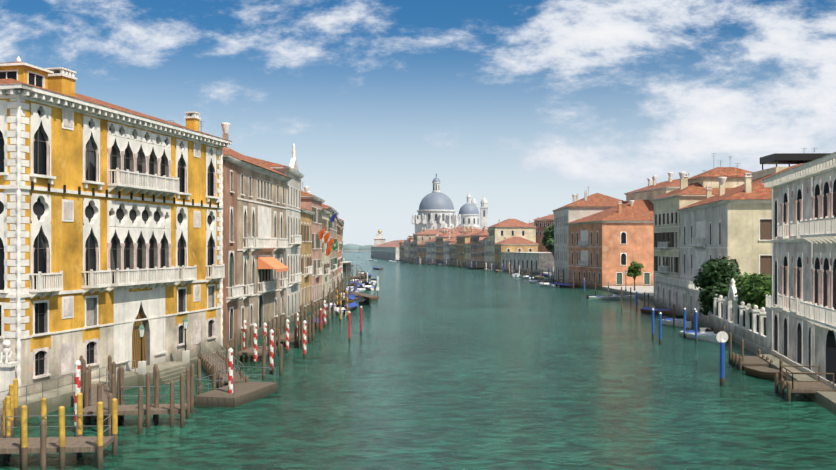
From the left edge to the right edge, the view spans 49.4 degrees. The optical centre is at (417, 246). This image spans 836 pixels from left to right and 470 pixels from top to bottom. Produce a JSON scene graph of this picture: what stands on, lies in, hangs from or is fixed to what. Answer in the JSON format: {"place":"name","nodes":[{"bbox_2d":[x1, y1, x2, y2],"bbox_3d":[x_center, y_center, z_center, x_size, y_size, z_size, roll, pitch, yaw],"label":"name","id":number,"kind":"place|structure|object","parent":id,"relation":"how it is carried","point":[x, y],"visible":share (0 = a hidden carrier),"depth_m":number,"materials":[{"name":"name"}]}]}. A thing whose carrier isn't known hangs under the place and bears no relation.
{"place":"outdoors","nodes":[
{"label":"outdoors","id":0,"kind":"place"},
{"bbox_2d":[247,144,303,322],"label":"building","id":1,"kind":"structure","parent":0,"point":[294,237],"depth_m":118.00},
{"bbox_2d":[343,244,373,250],"bbox_3d":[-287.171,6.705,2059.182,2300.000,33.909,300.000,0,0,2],"label":"shore","id":2,"kind":"structure","parent":0,"point":[350,247],"depth_m":1919.40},
{"bbox_2d":[0,251,835,469],"bbox_3d":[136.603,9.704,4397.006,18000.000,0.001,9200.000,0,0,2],"label":"canal water","id":3,"kind":"structure","parent":0,"point":[439,367],"depth_m":56.93,"materials":[{"name":"teal liquid"}]},
{"bbox_2d":[0,378,117,469],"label":"jetty","id":4,"kind":"object","parent":3,"relation":"in","point":[79,444],"visible":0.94,"depth_m":40.99,"materials":[{"name":"brown wood"}]},
{"bbox_2d":[79,355,189,427],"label":"jetty","id":5,"kind":"object","parent":3,"relation":"in","point":[89,391],"visible":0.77,"depth_m":50.17,"materials":[{"name":"brown wood"}]},
{"bbox_2d":[20,266,377,469],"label":"mooring poles","id":6,"kind":"object","parent":3,"relation":"in","point":[228,364],"visible":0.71,"depth_m":64.09,"materials":[{"name":"brown wood"}]},
{"bbox_2d":[172,122,292,349],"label":"building","id":7,"kind":"structure","parent":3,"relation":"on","point":[262,247],"depth_m":95.74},
{"bbox_2d":[194,341,276,407],"bbox_3d":[-13.386,9.219,65.850,5.352,2.572,22.890,0,0,-13],"label":"dock","id":8,"kind":"object","parent":3,"relation":"on","point":[245,390],"visible":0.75,"depth_m":59.03,"materials":[{"name":"brown wood"}]},
{"bbox_2d":[234,314,313,361],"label":"mooring pole","id":9,"kind":"object","parent":3,"relation":"in","point":[279,336],"visible":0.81,"depth_m":81.23,"materials":[{"name":"brown wood"}]},
{"bbox_2d":[307,256,382,327],"bbox_3d":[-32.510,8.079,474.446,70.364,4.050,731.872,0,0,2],"label":"moored boats","id":10,"kind":"object","parent":3,"relation":"on","point":[360,296],"visible":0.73,"depth_m":172.24,"materials":[{"name":"blue wood"}]},
{"bbox_2d":[412,257,563,283],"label":"mooring poles","id":11,"kind":"object","parent":3,"relation":"in","point":[551,275],"visible":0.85,"depth_m":295.98,"materials":[{"name":"brown wood"}]},
{"bbox_2d":[389,260,787,381],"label":"moored boats","id":12,"kind":"object","parent":3,"relation":"on","point":[709,335],"visible":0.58,"depth_m":113.06,"materials":[{"name":"white"}]},
{"bbox_2d":[573,276,782,390],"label":"mooring poles","id":13,"kind":"object","parent":3,"relation":"in","point":[722,337],"visible":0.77,"depth_m":86.29,"materials":[{"name":"blue wood"}]},
{"bbox_2d":[732,349,835,401],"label":"docks","id":14,"kind":"object","parent":3,"relation":"in","point":[795,386],"visible":0.67,"depth_m":58.78,"materials":[{"name":"brown wood"}]},
{"bbox_2d":[0,0,835,245],"label":"sky","id":15,"kind":"structure","parent":0,"point":[521,106],"materials":[{"name":"blue"}]},
{"bbox_2d":[373,256,771,354],"bbox_3d":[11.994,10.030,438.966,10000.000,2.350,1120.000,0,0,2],"label":"bank ground","id":16,"kind":"structure","parent":0,"point":[748,344],"depth_m":175.73,"materials":[{"name":"stone"}]},
{"bbox_2d":[0,339,18,407],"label":"statue","id":17,"kind":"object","parent":16,"relation":"on","point":[7,372],"depth_m":49.90,"materials":[{"name":"stone"}]},
{"bbox_2d":[0,350,225,421],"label":"cavalli quay walk","id":18,"kind":"structure","parent":16,"relation":"on","point":[57,398],"depth_m":61.30,"materials":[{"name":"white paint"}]},
{"bbox_2d":[138,315,187,360],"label":"street lamps","id":19,"kind":"object","parent":18,"relation":"on","point":[141,328],"visible":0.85,"depth_m":63.10,"materials":[{"name":"grey metal"}]},
{"bbox_2d":[0,56,231,398],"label":"palace","id":20,"kind":"structure","parent":16,"relation":"on","point":[111,228],"depth_m":61.21,"materials":[{"name":"yellow paint"}]},
{"bbox_2d":[300,206,314,314],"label":"house","id":21,"kind":"structure","parent":16,"relation":"on","point":[306,267],"depth_m":131.86,"materials":[{"name":"paint"}]},
{"bbox_2d":[301,189,331,303],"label":"house","id":22,"kind":"structure","parent":16,"relation":"on","point":[325,259],"depth_m":159.60,"materials":[{"name":"beige paint"}]},
{"bbox_2d":[300,179,337,307],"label":"house","id":23,"kind":"structure","parent":16,"relation":"on","point":[311,202],"depth_m":145.09,"materials":[{"name":"pink paint"}]},
{"bbox_2d":[303,186,338,296],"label":"house","id":24,"kind":"structure","parent":16,"relation":"on","point":[333,255],"depth_m":179.76,"materials":[{"name":"brown"}]},
{"bbox_2d":[323,199,343,285],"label":"house","id":25,"kind":"structure","parent":16,"relation":"on","point":[339,245],"depth_m":221.28,"materials":[{"name":"beige paint"}]},
{"bbox_2d":[337,211,343,277],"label":"house","id":26,"kind":"structure","parent":16,"relation":"on","point":[342,245],"depth_m":279.06,"materials":[{"name":"paint"}]},
{"bbox_2d":[371,230,403,258],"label":"punta della dogana","id":27,"kind":"structure","parent":16,"relation":"on","point":[382,247],"depth_m":766.43,"materials":[{"name":"white stone"}]},
{"bbox_2d":[401,244,403,261],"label":"house","id":28,"kind":"structure","parent":16,"relation":"on","point":[402,252],"depth_m":586.62,"materials":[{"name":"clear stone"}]},
{"bbox_2d":[398,237,408,259],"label":"house","id":29,"kind":"structure","parent":16,"relation":"on","point":[401,242],"depth_m":594.98,"materials":[{"name":"beige stone"}]},
{"bbox_2d":[404,239,408,261],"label":"house","id":30,"kind":"structure","parent":16,"relation":"on","point":[406,250],"depth_m":571.87,"materials":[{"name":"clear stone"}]},
{"bbox_2d":[408,232,414,261],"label":"house","id":31,"kind":"structure","parent":16,"relation":"on","point":[410,239],"depth_m":559.13,"materials":[{"name":"brown stone"}]},
{"bbox_2d":[410,241,413,261],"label":"house","id":32,"kind":"structure","parent":16,"relation":"on","point":[412,242],"depth_m":551.74,"materials":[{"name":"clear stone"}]},
{"bbox_2d":[416,237,434,263],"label":"house","id":33,"kind":"structure","parent":16,"relation":"on","point":[421,250],"depth_m":523.36,"materials":[{"name":"beige paint"}]},
{"bbox_2d":[413,228,442,262],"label":"house","id":34,"kind":"structure","parent":16,"relation":"on","point":[420,237],"depth_m":534.10,"materials":[{"name":"beige paint"}]},
{"bbox_2d":[426,234,438,263],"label":"house","id":35,"kind":"structure","parent":16,"relation":"on","point":[430,249],"depth_m":507.19,"materials":[{"name":"grey stone"}]},
{"bbox_2d":[433,225,450,232],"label":"house","id":36,"kind":"structure","parent":16,"relation":"on","point":[441,230],"depth_m":606.66,"materials":[{"name":"orange tile"}]},
{"bbox_2d":[408,173,487,237],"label":"domed church","id":37,"kind":"structure","parent":16,"relation":"on","point":[436,209],"depth_m":690.90,"materials":[{"name":"stone"}]},
{"bbox_2d":[435,229,461,264],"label":"house","id":38,"kind":"structure","parent":16,"relation":"on","point":[444,236],"depth_m":490.75,"materials":[{"name":"orange tile"}]},
{"bbox_2d":[442,233,456,264],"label":"house","id":39,"kind":"structure","parent":16,"relation":"on","point":[446,247],"depth_m":477.87,"materials":[{"name":"grey stone"}]},
{"bbox_2d":[448,238,456,265],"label":"house","id":40,"kind":"structure","parent":16,"relation":"on","point":[453,254],"depth_m":463.33,"materials":[{"name":"grey stone"}]},
{"bbox_2d":[464,242,470,266],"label":"house","id":41,"kind":"structure","parent":16,"relation":"on","point":[468,254],"depth_m":434.44,"materials":[{"name":"grey stone"}]},
{"bbox_2d":[456,227,479,266],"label":"house","id":42,"kind":"structure","parent":16,"relation":"on","point":[463,238],"depth_m":445.14,"materials":[{"name":"brown stone"}]},
{"bbox_2d":[454,224,481,232],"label":"house","id":43,"kind":"structure","parent":16,"relation":"on","point":[460,230],"depth_m":590.70,"materials":[{"name":"orange tile"}]},
{"bbox_2d":[470,226,487,266],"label":"house","id":44,"kind":"structure","parent":16,"relation":"on","point":[476,237],"depth_m":420.42,"materials":[{"name":"brown stone"}]},
{"bbox_2d":[478,231,487,266],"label":"house","id":45,"kind":"structure","parent":16,"relation":"on","point":[481,252],"depth_m":408.76,"materials":[{"name":"brown stone"}]},
{"bbox_2d":[483,230,487,266],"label":"house","id":46,"kind":"structure","parent":16,"relation":"on","point":[486,249],"depth_m":397.71,"materials":[{"name":"grey stone"}]},
{"bbox_2d":[487,219,535,269],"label":"house","id":47,"kind":"structure","parent":16,"relation":"on","point":[508,228],"depth_m":379.54,"materials":[{"name":"beige paint"}]},
{"bbox_2d":[494,235,538,269],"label":"house","id":48,"kind":"structure","parent":16,"relation":"on","point":[516,244],"depth_m":366.72,"materials":[{"name":"paint"}]},
{"bbox_2d":[500,252,553,273],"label":"low building","id":49,"kind":"structure","parent":16,"relation":"on","point":[534,262],"depth_m":331.54,"materials":[{"name":"grey stone"}]},
{"bbox_2d":[533,212,553,251],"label":"house","id":50,"kind":"structure","parent":16,"relation":"on","point":[541,224],"depth_m":412.32,"materials":[{"name":"brown brick"}]},
{"bbox_2d":[542,224,553,256],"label":"guggenheim garden trees","id":51,"kind":"object","parent":16,"relation":"on","point":[548,239],"visible":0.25,"depth_m":291.70,"materials":[{"name":"green plant"}]},
{"bbox_2d":[553,186,627,283],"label":"building","id":52,"kind":"structure","parent":16,"relation":"on","point":[586,205],"depth_m":236.75,"materials":[{"name":"beige paint"}]},
{"bbox_2d":[566,199,653,289],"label":"building","id":53,"kind":"structure","parent":16,"relation":"on","point":[610,245],"depth_m":206.32,"materials":[{"name":"paint"}]},
{"bbox_2d":[627,261,643,290],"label":"tree","id":54,"kind":"object","parent":16,"relation":"on","point":[634,270],"visible":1,"depth_m":183.32,"materials":[{"name":"green plant"}]},
{"bbox_2d":[624,172,688,203],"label":"house behind barbarigo","id":55,"kind":"structure","parent":16,"relation":"on","point":[650,191],"depth_m":219.26,"materials":[{"name":"brown"}]},
{"bbox_2d":[655,274,732,325],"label":"wall","id":56,"kind":"structure","parent":16,"relation":"on","point":[682,294],"depth_m":126.99,"materials":[{"name":"grey stone"}]},
{"bbox_2d":[650,153,751,295],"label":"building","id":57,"kind":"structure","parent":16,"relation":"on","point":[689,191],"depth_m":154.66,"materials":[{"name":"beige paint"}]},
{"bbox_2d":[705,278,765,347],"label":"garden wall and gate","id":58,"kind":"structure","parent":16,"relation":"on","point":[751,327],"depth_m":92.31,"materials":[{"name":"stone"}]},
{"bbox_2d":[675,148,830,281],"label":"building","id":59,"kind":"structure","parent":16,"relation":"on","point":[734,223],"depth_m":119.60,"materials":[{"name":"paint"}]},
{"bbox_2d":[757,152,835,415],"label":"building","id":60,"kind":"structure","parent":16,"relation":"on","point":[801,315],"depth_m":63.53,"materials":[{"name":"white stone"}]},
{"label":"garden lawn","id":61,"kind":"structure","parent":0,"visible":0},
{"bbox_2d":[693,256,771,315],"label":"garden trees","id":62,"kind":"object","parent":61,"relation":"on","point":[714,277],"visible":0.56,"depth_m":104.30,"materials":[{"name":"green plant"}]}
]}

